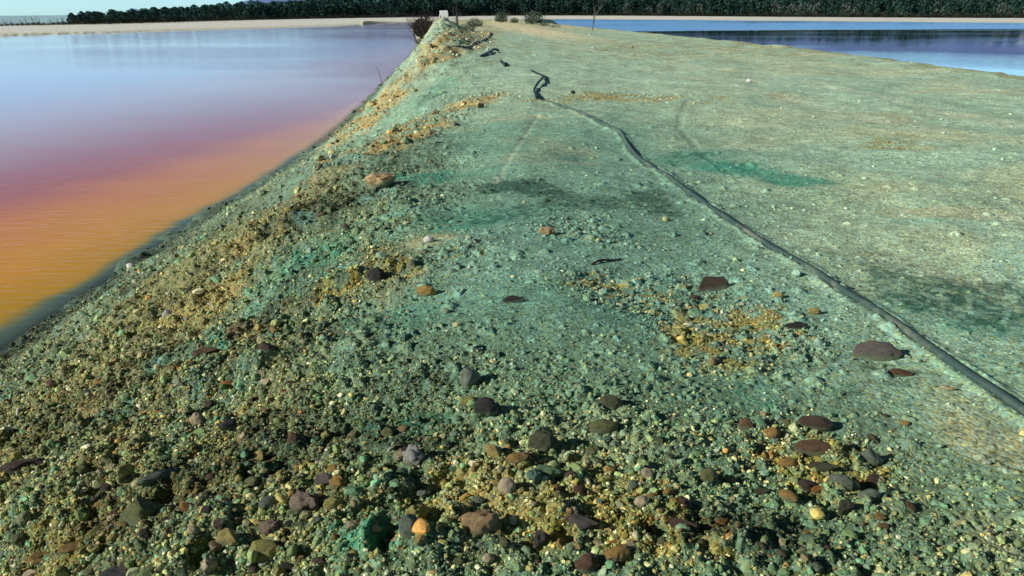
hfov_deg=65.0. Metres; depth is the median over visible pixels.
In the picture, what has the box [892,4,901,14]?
broadleaf tree
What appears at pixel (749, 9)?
pine tree
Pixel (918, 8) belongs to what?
pine tree
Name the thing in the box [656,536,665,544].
cobble
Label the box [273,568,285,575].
rock
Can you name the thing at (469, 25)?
bush
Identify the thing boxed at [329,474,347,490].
rock
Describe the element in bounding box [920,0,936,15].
pine tree
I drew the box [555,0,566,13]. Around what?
pine tree
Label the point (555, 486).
cobble
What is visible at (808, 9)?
broadleaf tree
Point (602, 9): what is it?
pine tree
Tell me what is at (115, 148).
lake water
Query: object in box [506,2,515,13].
pine tree
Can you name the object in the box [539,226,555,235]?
rock
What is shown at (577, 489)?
cobble
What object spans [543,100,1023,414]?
pipe
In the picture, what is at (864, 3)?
pine tree
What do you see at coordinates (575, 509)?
cobble
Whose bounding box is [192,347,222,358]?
rock
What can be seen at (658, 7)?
broadleaf tree
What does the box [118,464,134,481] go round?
rock
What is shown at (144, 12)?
pine tree
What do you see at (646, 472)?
cobble
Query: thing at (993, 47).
lake water
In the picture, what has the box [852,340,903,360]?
boulder
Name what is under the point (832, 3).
pine tree
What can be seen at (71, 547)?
rock
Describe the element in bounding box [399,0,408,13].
pine tree
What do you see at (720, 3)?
pine tree
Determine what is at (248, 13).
pine tree
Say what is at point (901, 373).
rock
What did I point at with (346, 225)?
cobble
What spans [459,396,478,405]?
pebble
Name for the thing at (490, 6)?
pine tree
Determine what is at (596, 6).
pine tree
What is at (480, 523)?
rock
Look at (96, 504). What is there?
cobble
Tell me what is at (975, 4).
pine tree
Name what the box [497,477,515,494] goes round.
pebble
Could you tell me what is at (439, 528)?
cobble
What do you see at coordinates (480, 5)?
pine tree
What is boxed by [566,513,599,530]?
rock
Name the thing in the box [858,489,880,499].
cobble
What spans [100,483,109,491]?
cobble
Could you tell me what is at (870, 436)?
cobble
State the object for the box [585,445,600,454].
cobble
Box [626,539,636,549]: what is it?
cobble
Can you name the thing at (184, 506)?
rock
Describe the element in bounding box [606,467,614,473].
cobble
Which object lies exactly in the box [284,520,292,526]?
cobble
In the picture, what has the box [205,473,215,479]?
cobble
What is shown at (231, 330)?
rock
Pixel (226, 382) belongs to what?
cobble
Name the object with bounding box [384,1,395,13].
pine tree
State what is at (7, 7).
sky
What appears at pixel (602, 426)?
cobble
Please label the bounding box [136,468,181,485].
rock
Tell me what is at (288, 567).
cobble
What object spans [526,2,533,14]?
pine tree
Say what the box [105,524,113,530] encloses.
cobble
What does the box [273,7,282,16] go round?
pine tree
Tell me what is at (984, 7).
pine tree
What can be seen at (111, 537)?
cobble
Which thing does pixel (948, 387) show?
rock
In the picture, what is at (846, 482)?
cobble
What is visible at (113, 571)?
rock
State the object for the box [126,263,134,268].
cobble
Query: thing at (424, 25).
bare shrub
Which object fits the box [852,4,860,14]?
broadleaf tree
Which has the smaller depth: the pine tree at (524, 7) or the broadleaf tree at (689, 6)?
the broadleaf tree at (689, 6)
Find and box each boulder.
[120,495,162,526]
[364,172,395,189]
[698,276,729,291]
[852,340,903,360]
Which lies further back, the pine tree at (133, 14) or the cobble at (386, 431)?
the pine tree at (133, 14)
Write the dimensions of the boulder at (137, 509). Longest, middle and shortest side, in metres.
0.154 x 0.152 x 0.108 m
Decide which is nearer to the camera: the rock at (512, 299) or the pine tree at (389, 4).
the rock at (512, 299)
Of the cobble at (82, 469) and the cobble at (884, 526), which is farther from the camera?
the cobble at (82, 469)
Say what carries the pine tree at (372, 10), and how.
on the ground
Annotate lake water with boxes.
[0,22,416,347]
[553,19,1023,75]
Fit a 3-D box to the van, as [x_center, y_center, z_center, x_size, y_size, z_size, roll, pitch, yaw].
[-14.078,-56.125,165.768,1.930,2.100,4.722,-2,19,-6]
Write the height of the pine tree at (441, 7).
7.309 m
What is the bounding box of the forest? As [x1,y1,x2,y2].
[66,0,1023,22]
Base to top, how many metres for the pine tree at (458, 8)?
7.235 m
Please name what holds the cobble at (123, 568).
on the ground
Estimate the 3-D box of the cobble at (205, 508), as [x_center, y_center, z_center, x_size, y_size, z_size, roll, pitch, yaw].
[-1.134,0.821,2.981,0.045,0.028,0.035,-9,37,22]
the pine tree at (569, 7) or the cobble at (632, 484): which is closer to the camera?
the cobble at (632, 484)
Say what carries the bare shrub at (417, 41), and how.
on the ground
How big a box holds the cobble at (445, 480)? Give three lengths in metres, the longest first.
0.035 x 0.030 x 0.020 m
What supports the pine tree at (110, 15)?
on the ground
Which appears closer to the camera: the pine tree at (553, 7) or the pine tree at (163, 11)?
the pine tree at (163, 11)
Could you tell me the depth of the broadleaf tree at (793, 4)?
367.97 m
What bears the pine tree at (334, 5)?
on the ground
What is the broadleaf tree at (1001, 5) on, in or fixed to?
on the ground
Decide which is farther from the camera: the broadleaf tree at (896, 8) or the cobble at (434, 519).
the broadleaf tree at (896, 8)
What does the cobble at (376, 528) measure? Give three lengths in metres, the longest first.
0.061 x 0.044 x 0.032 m
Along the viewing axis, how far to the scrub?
324.30 m
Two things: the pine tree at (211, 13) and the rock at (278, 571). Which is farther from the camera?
the pine tree at (211, 13)
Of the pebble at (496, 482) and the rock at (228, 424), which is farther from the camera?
the rock at (228, 424)
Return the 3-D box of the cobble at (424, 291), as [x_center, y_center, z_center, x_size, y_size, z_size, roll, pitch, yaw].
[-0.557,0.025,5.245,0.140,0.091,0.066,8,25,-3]
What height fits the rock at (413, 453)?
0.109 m
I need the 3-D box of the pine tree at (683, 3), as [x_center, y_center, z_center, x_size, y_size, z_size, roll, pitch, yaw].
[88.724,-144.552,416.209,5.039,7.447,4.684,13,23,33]
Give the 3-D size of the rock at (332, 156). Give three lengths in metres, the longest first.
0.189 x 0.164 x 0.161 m
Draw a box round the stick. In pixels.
[590,258,620,264]
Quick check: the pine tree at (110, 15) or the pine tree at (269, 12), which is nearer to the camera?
the pine tree at (110, 15)
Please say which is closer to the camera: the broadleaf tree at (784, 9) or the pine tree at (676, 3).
the broadleaf tree at (784, 9)
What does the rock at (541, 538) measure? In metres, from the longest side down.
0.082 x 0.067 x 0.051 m
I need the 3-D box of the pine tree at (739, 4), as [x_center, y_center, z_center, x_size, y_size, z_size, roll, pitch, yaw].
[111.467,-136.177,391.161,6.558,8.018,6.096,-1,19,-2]
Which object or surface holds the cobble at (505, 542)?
on the ground
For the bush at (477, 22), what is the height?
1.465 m
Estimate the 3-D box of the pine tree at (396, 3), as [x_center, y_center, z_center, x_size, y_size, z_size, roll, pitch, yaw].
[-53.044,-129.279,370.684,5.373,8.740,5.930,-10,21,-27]
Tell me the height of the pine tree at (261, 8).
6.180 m
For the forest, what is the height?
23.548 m
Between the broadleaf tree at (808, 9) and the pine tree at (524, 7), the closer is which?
the broadleaf tree at (808, 9)
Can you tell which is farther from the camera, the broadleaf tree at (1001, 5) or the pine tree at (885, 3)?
the pine tree at (885, 3)
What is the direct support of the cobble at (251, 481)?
on the ground
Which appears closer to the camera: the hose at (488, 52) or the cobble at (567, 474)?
the cobble at (567, 474)
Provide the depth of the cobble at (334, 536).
2.80 m
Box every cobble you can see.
[10,532,26,544]
[22,569,37,575]
[46,379,54,386]
[62,537,72,543]
[76,465,89,474]
[93,501,99,508]
[95,469,103,477]
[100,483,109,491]
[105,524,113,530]
[106,514,116,520]
[106,534,117,540]
[107,463,116,469]
[111,507,119,513]
[118,560,127,573]
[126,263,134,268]
[138,528,150,538]
[141,554,150,560]
[147,497,157,502]
[160,517,168,522]
[162,309,171,318]
[187,525,198,534]
[189,412,204,425]
[201,505,211,512]
[203,400,213,406]
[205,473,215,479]
[212,518,223,531]
[219,380,232,386]
[237,431,249,438]
[244,476,258,486]
[248,565,257,572]
[259,378,269,385]
[259,496,274,508]
[277,562,293,572]
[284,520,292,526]
[300,339,306,344]
[311,555,327,566]
[312,515,322,522]
[323,495,345,509]
[327,464,336,471]
[331,533,337,540]
[337,504,345,509]
[342,223,349,228]
[345,520,359,530]
[349,550,356,556]
[367,268,385,281]
[371,523,381,533]
[381,427,392,437]
[386,486,394,494]
[393,447,406,461]
[399,514,417,539]
[401,478,412,487]
[414,535,426,545]
[416,285,436,296]
[416,488,432,497]
[427,512,439,523]
[428,450,436,454]
[434,524,444,531]
[442,478,448,484]
[453,557,463,565]
[459,367,480,390]
[461,500,472,508]
[471,496,483,503]
[474,397,498,417]
[482,553,494,564]
[485,444,501,458]
[499,537,510,547]
[526,469,541,482]
[528,430,558,453]
[550,484,560,490]
[564,471,574,476]
[571,506,577,512]
[573,485,582,493]
[573,542,582,549]
[575,552,600,573]
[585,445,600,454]
[589,419,617,434]
[598,394,621,409]
[602,548,623,559]
[603,435,610,441]
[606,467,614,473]
[611,544,631,563]
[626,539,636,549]
[628,480,637,488]
[634,496,648,508]
[640,467,654,478]
[647,493,656,499]
[654,436,662,443]
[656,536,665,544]
[662,487,673,496]
[675,496,691,508]
[698,538,705,546]
[700,467,717,482]
[731,451,738,455]
[738,417,753,429]
[763,427,779,438]
[778,489,797,502]
[783,419,790,425]
[794,439,830,455]
[796,479,815,491]
[797,415,833,430]
[802,530,810,533]
[828,473,854,490]
[855,563,863,569]
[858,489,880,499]
[866,433,879,443]
[874,512,886,520]
[876,523,889,529]
[901,420,909,425]
[904,500,916,512]
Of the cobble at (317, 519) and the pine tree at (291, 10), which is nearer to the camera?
the cobble at (317, 519)
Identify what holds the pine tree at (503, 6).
on the ground
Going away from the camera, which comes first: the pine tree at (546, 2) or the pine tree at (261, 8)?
the pine tree at (261, 8)
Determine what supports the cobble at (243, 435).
on the ground
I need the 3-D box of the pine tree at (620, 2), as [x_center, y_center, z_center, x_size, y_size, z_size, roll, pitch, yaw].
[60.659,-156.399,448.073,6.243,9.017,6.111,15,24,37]
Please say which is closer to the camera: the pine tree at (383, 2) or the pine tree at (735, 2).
the pine tree at (383, 2)
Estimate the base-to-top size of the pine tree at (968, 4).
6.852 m
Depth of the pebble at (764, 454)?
3.33 m
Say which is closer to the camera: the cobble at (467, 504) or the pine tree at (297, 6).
the cobble at (467, 504)
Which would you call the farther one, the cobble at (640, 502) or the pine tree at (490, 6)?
the pine tree at (490, 6)
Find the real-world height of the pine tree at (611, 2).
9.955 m
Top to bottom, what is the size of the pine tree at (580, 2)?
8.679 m
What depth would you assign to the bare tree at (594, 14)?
77.84 m
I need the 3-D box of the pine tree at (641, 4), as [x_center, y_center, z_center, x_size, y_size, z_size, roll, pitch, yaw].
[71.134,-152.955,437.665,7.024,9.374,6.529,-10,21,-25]
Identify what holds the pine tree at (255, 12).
on the ground
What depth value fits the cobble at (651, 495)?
2.93 m
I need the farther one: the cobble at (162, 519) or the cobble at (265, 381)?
the cobble at (265, 381)
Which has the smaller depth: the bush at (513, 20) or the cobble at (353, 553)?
the cobble at (353, 553)
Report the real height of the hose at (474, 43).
0.330 m
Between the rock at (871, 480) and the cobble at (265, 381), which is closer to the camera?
the rock at (871, 480)
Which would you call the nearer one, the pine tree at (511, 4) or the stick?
the stick
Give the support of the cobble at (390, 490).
on the ground
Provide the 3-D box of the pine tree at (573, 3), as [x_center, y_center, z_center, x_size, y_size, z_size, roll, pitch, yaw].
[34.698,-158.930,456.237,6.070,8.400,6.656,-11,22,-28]
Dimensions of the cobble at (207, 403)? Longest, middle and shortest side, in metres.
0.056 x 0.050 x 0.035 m
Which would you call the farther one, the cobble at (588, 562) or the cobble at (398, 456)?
the cobble at (398, 456)
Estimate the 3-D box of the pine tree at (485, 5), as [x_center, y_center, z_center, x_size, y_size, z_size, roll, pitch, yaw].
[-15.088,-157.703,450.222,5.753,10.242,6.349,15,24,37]
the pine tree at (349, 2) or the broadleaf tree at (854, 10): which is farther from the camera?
the pine tree at (349, 2)
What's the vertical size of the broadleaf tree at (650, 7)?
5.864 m
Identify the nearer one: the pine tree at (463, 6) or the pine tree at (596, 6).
the pine tree at (463, 6)
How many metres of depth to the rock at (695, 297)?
5.10 m
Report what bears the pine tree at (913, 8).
on the ground
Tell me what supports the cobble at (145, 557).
on the ground
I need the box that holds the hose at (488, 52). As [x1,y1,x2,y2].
[480,48,498,56]
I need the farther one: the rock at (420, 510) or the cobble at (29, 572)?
the cobble at (29, 572)
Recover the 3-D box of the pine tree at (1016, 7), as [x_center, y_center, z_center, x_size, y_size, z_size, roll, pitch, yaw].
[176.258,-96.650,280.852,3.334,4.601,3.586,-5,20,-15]
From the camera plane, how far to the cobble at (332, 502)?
2.94 m
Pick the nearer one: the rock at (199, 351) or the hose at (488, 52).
the rock at (199, 351)
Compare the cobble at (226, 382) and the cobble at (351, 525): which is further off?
the cobble at (226, 382)
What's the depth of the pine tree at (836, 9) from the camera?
345.19 m
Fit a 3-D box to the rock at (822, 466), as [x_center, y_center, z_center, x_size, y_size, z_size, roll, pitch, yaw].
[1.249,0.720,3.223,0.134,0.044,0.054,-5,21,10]
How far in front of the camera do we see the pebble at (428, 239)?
6.38 m
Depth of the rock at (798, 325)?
4.58 m
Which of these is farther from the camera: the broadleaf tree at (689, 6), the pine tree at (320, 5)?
the broadleaf tree at (689, 6)
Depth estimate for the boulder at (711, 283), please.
5.28 m
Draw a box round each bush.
[459,22,475,29]
[466,16,482,26]
[492,8,509,21]
[510,17,518,22]
[521,10,548,23]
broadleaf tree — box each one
[622,2,633,15]
[646,5,653,14]
[655,2,665,13]
[665,2,670,15]
[685,4,694,12]
[696,3,704,12]
[768,0,781,12]
[778,5,788,13]
[787,2,798,14]
[796,3,805,13]
[803,0,816,16]
[812,3,820,13]
[840,2,853,15]
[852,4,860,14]
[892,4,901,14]
[929,1,942,14]
[996,3,1006,17]
[1004,6,1011,14]
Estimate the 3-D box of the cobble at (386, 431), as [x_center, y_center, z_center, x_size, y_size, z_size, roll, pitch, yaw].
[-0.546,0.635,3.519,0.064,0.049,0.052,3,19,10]
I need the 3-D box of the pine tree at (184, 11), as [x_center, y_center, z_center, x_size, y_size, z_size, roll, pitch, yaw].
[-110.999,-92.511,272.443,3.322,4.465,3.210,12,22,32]
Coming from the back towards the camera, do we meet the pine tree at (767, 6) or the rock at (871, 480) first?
the pine tree at (767, 6)
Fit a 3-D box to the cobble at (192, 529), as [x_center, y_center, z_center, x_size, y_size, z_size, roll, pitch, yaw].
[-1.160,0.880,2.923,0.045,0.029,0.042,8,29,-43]
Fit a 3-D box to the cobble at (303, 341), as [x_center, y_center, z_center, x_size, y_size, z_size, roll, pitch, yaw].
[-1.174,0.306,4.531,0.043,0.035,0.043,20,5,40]
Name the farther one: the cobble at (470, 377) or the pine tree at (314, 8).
the pine tree at (314, 8)
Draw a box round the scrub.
[0,12,1023,25]
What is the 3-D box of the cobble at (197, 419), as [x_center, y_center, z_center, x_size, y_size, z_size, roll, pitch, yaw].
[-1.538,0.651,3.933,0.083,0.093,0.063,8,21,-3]
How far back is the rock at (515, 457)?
3.12 m
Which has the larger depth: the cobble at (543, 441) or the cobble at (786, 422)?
the cobble at (786, 422)
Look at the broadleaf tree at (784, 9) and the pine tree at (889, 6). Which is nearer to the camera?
the pine tree at (889, 6)
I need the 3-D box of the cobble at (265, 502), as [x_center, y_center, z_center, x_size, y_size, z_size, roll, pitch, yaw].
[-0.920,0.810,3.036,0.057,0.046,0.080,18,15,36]
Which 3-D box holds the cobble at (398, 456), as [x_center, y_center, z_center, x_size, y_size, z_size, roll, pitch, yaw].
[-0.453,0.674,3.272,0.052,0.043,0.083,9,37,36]
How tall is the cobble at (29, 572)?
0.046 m
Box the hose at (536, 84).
[531,70,543,98]
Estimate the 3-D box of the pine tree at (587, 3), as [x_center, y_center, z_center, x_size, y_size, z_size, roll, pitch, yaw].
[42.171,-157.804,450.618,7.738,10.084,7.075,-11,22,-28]
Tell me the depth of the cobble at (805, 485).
3.08 m
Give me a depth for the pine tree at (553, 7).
457.15 m
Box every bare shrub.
[403,8,441,37]
[410,32,425,43]
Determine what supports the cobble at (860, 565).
on the ground
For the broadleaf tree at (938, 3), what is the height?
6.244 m
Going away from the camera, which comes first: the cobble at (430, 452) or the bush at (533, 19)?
the cobble at (430, 452)
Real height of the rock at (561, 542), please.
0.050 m
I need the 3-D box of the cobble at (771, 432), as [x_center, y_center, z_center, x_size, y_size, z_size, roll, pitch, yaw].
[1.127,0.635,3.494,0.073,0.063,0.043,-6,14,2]
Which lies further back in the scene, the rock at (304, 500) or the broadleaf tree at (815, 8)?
the broadleaf tree at (815, 8)
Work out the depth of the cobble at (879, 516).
2.90 m
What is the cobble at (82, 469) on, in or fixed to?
on the ground
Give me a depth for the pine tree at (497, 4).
449.23 m
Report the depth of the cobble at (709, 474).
3.06 m
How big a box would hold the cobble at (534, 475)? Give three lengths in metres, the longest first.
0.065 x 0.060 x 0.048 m
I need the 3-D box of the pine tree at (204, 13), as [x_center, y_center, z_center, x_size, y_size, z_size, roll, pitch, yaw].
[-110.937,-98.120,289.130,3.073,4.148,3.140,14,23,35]
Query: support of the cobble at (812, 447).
on the ground
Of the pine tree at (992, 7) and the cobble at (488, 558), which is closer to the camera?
the cobble at (488, 558)
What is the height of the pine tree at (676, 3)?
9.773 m
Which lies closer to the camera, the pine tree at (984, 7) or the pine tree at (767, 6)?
the pine tree at (984, 7)
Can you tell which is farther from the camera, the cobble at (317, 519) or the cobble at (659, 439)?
the cobble at (659, 439)
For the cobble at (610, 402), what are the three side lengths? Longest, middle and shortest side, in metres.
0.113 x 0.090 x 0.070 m
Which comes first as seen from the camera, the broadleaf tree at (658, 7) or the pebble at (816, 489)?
the pebble at (816, 489)
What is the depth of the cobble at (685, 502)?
2.86 m
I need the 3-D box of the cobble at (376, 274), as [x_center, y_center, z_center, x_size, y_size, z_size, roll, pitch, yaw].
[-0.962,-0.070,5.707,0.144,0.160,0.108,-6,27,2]
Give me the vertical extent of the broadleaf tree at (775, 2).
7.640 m
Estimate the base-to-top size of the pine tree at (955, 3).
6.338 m
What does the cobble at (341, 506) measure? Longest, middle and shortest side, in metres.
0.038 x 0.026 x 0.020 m
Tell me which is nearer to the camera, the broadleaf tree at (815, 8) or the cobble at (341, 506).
the cobble at (341, 506)
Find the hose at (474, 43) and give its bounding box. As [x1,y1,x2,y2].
[438,31,490,50]
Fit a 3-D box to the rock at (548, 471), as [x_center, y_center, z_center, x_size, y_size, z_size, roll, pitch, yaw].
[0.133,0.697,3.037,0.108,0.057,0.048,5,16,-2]
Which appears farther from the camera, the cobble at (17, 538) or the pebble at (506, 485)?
the cobble at (17, 538)
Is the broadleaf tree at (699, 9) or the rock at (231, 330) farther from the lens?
the broadleaf tree at (699, 9)
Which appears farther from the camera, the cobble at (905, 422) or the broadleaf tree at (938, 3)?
the broadleaf tree at (938, 3)
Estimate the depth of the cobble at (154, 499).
3.29 m
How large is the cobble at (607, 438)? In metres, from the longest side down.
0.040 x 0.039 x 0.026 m
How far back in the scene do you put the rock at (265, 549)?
2.79 m
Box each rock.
[0,458,44,474]
[24,552,49,567]
[58,540,85,553]
[98,566,125,575]
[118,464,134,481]
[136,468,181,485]
[179,502,190,512]
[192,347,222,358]
[200,554,217,574]
[215,528,238,546]
[219,418,236,429]
[226,326,241,335]
[232,517,244,526]
[249,539,277,563]
[256,341,276,355]
[258,518,281,535]
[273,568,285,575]
[283,380,296,385]
[287,431,298,441]
[288,489,320,512]
[314,472,332,487]
[329,154,337,159]
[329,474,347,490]
[402,444,424,466]
[404,503,429,519]
[461,508,501,538]
[502,295,523,302]
[505,452,528,463]
[533,464,561,478]
[533,529,548,549]
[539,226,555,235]
[555,538,567,548]
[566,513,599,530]
[668,517,699,532]
[689,294,700,299]
[753,487,773,495]
[782,322,806,329]
[806,462,840,471]
[837,499,855,516]
[857,447,883,466]
[863,474,882,487]
[888,369,912,376]
[941,385,957,390]
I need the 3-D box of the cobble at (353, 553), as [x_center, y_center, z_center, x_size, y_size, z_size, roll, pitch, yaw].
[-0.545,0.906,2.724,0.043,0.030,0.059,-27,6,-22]
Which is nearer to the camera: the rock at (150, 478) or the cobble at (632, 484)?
the cobble at (632, 484)
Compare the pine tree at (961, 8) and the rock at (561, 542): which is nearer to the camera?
the rock at (561, 542)
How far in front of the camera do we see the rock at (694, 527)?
2.75 m
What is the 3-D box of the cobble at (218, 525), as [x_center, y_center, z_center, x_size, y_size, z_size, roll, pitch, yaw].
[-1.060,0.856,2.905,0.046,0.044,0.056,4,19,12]
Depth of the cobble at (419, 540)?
2.65 m
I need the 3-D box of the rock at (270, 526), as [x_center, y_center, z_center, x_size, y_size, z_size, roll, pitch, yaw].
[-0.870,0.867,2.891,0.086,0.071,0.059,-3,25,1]
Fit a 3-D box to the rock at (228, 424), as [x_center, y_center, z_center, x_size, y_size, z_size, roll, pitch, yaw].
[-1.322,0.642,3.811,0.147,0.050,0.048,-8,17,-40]
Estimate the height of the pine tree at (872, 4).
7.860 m
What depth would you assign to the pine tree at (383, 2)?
358.09 m
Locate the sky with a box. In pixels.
[0,0,246,15]
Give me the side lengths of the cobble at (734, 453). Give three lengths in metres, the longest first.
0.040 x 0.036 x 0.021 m
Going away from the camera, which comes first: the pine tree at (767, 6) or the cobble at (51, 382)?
the cobble at (51, 382)
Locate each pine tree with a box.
[108,12,116,19]
[130,10,136,22]
[140,10,149,18]
[160,10,167,21]
[181,9,190,17]
[201,9,207,20]
[206,9,214,16]
[221,8,228,19]
[234,7,242,17]
[246,9,252,16]
[251,6,259,17]
[257,4,266,17]
[265,7,271,17]
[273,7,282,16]
[288,7,295,17]
[292,4,302,15]
[302,3,310,15]
[311,6,317,16]
[316,1,328,15]
[325,5,332,17]
[329,3,339,16]
[337,4,348,14]
[345,0,355,14]
[353,3,360,15]
[358,3,369,14]
[369,3,377,17]
[377,0,386,14]
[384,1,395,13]
[392,0,401,16]
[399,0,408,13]
[405,0,414,15]
[410,0,420,13]
[421,2,428,13]
[435,2,444,12]
[446,2,453,13]
[452,2,460,12]
[460,2,468,13]
[467,0,477,12]
[475,3,484,13]
[481,0,489,15]
[487,0,496,15]
[493,1,501,12]
[498,0,509,12]
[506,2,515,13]
[511,0,519,12]
[519,2,527,15]
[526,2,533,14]
[535,1,544,12]
[541,0,550,13]
[549,0,559,13]
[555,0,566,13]
[562,0,572,12]
[568,0,576,13]
[575,0,585,13]
[582,0,592,14]
[591,0,600,12]
[599,0,608,12]
[605,0,616,13]
[615,0,624,13]
[628,0,641,15]
[636,0,649,13]
[670,0,681,13]
[678,1,687,12]
[702,0,715,14]
[711,0,726,14]
[720,0,734,15]
[729,0,739,15]
[734,0,747,13]
[746,2,754,13]
[752,0,766,13]
[761,1,770,13]
[817,0,829,14]
[826,0,836,13]
[834,0,847,16]
[857,0,870,12]
[866,0,882,13]
[874,0,888,12]
[883,3,892,15]
[901,0,913,17]
[910,1,919,14]
[916,0,930,17]
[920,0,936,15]
[944,0,960,16]
[958,2,963,14]
[962,0,975,17]
[970,0,980,14]
[978,1,991,15]
[986,0,1000,17]
[1010,5,1021,14]
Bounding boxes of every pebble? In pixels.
[423,235,434,242]
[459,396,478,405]
[486,480,498,485]
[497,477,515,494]
[761,451,768,458]
[771,292,784,298]
[777,457,796,467]
[807,307,821,314]
[810,485,821,493]
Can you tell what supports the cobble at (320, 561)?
on the ground
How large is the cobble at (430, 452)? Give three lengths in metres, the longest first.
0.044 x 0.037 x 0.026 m
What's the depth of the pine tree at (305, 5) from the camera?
338.31 m
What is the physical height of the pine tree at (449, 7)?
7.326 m
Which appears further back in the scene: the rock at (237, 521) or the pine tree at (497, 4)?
the pine tree at (497, 4)
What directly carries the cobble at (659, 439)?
on the ground
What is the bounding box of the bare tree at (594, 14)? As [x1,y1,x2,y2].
[592,0,606,29]
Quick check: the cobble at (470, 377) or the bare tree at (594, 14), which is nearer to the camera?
the cobble at (470, 377)
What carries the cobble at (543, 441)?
on the ground
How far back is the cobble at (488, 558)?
2.63 m
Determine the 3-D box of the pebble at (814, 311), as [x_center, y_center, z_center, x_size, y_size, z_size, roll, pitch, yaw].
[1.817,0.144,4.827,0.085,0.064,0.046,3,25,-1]
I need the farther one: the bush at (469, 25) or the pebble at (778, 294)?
the bush at (469, 25)
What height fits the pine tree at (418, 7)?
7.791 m
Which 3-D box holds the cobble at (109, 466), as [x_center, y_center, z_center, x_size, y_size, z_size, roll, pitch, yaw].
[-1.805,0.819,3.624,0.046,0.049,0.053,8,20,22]
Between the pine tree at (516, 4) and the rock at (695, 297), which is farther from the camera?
the pine tree at (516, 4)
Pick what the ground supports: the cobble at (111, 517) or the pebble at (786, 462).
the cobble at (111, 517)
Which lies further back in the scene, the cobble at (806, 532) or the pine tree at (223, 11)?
the pine tree at (223, 11)
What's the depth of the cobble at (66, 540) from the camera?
3.21 m
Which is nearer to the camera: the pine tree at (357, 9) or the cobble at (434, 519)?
the cobble at (434, 519)
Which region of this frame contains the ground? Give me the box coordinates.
[0,0,1023,575]
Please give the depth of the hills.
3440.64 m
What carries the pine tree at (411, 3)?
on the ground
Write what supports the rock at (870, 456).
on the ground
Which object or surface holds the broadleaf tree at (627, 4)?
on the ground
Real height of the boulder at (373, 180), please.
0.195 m
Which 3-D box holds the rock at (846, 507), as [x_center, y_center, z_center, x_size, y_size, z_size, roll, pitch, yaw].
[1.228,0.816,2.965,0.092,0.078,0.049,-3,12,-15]
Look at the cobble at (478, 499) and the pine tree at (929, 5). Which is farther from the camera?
the pine tree at (929, 5)
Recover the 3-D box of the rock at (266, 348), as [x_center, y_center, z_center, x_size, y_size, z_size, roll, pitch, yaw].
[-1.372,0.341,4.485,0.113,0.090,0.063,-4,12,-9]
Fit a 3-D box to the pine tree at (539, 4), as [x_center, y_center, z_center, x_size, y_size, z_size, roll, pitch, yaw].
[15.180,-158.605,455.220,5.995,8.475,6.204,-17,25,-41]
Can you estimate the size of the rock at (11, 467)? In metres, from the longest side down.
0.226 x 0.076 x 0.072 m
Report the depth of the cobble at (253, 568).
2.76 m
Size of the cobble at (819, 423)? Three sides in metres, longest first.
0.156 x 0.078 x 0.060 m
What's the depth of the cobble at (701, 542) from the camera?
2.66 m
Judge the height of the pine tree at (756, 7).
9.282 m
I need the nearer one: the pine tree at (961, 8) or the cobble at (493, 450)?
the cobble at (493, 450)
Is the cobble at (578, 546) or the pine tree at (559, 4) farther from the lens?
the pine tree at (559, 4)
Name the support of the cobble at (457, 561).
on the ground
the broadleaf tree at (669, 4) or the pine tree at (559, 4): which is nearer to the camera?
the broadleaf tree at (669, 4)
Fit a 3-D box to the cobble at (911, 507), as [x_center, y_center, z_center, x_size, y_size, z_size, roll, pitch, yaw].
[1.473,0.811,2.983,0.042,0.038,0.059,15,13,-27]
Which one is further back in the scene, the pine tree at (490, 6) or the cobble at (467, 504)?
the pine tree at (490, 6)
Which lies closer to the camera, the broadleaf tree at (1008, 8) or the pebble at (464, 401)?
the pebble at (464, 401)
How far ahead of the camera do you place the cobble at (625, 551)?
2.60 m
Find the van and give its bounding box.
[439,10,448,19]
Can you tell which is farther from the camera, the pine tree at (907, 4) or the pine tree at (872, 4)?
the pine tree at (872, 4)
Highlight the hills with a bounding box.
[130,0,298,10]
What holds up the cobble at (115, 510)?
on the ground
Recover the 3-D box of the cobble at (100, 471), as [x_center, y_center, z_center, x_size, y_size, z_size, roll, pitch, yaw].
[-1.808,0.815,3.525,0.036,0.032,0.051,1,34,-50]
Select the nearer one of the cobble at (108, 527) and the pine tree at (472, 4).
the cobble at (108, 527)
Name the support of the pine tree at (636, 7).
on the ground
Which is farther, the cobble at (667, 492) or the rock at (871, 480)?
the rock at (871, 480)
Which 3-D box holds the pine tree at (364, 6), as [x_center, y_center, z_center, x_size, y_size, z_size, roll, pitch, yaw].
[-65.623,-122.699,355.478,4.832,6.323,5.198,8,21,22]
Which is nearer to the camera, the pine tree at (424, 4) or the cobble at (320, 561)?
the cobble at (320, 561)
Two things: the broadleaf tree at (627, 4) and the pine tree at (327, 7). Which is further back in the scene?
the broadleaf tree at (627, 4)
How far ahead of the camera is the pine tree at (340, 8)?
348.78 m
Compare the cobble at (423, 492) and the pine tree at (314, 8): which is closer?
the cobble at (423, 492)
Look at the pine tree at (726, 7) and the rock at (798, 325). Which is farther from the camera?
the pine tree at (726, 7)
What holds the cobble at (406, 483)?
on the ground
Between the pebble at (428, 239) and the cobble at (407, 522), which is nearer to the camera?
the cobble at (407, 522)

